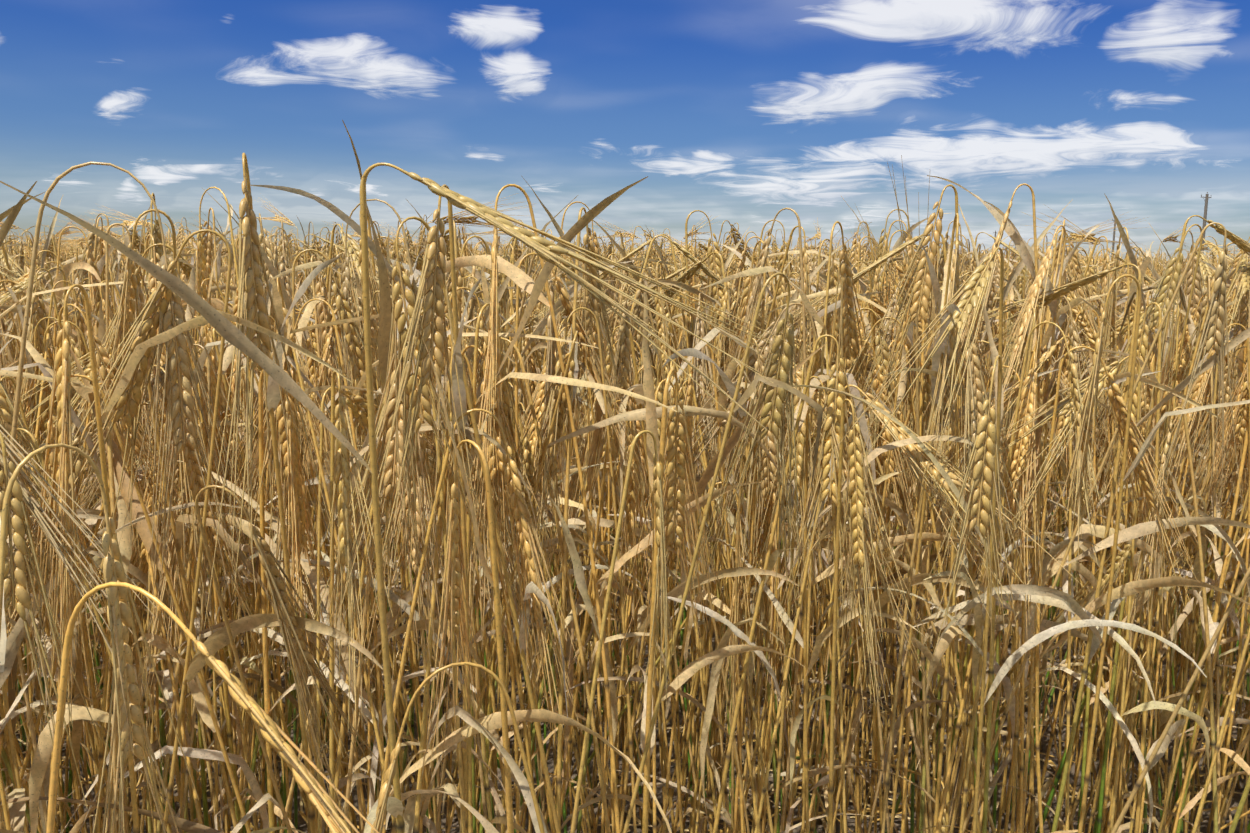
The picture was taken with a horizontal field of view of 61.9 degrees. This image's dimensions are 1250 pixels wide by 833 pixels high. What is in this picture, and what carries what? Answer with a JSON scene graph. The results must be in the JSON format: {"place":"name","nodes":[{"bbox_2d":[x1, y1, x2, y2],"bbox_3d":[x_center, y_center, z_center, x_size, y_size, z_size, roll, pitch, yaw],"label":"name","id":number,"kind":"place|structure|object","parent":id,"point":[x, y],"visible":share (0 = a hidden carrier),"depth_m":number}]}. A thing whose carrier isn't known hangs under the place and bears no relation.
{"place":"outdoors","nodes":[
{"label":"outdoors","id":0,"kind":"place"},
{"bbox_2d":[0,443,198,832],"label":"barley plant","id":1,"kind":"object","parent":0,"point":[125,688],"visible":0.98,"depth_m":0.38},
{"bbox_2d":[5,162,268,618],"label":"plant","id":2,"kind":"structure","parent":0,"point":[174,417],"depth_m":0.56},
{"bbox_2d":[46,582,378,832],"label":"plant","id":3,"kind":"object","parent":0,"point":[307,782],"visible":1,"depth_m":0.32},
{"bbox_2d":[190,187,380,821],"bbox_3d":[-0.296,0.226,0.984,0.203,0.864,0.113,1,8,-1],"label":"plant","id":4,"kind":"object","parent":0,"point":[201,271],"visible":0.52,"depth_m":0.93},
{"bbox_2d":[250,185,486,832],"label":"plant","id":5,"kind":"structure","parent":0,"point":[345,271],"depth_m":0.82},
{"bbox_2d":[371,662,547,832],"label":"plant","id":6,"kind":"object","parent":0,"point":[528,792],"visible":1,"depth_m":0.45},
{"bbox_2d":[501,201,607,830],"bbox_3d":[-0.075,0.201,1.173,0.140,0.866,0.176,1,8,-1],"label":"plant","id":7,"kind":"object","parent":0,"point":[595,241],"visible":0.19,"depth_m":1.09},
{"bbox_2d":[0,120,1249,832],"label":"barley","id":8,"kind":"object","parent":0,"point":[796,378],"visible":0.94,"depth_m":0.77},
{"bbox_2d":[0,474,1249,832],"bbox_3d":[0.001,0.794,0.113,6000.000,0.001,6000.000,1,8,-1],"label":"ground","id":9,"kind":"structure","parent":0,"point":[302,824],"depth_m":1.69},
{"bbox_2d":[0,0,1249,262],"label":"sky","id":10,"kind":"structure","parent":0,"point":[742,112]},
{"bbox_2d":[841,155,1048,832],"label":"barley plant","id":11,"kind":"object","parent":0,"point":[1006,761],"visible":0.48,"depth_m":0.95},
{"bbox_2d":[1111,219,1115,256],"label":"utility pole","id":12,"kind":"object","parent":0,"point":[1113,236],"visible":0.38,"depth_m":223.55},
{"bbox_2d":[1024,220,1249,832],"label":"barley plant","id":13,"kind":"object","parent":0,"point":[1085,316],"visible":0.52,"depth_m":1.06},
{"bbox_2d":[1201,192,1211,253],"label":"utility pole","id":14,"kind":"object","parent":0,"point":[1205,211],"visible":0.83,"depth_m":146.48}
]}

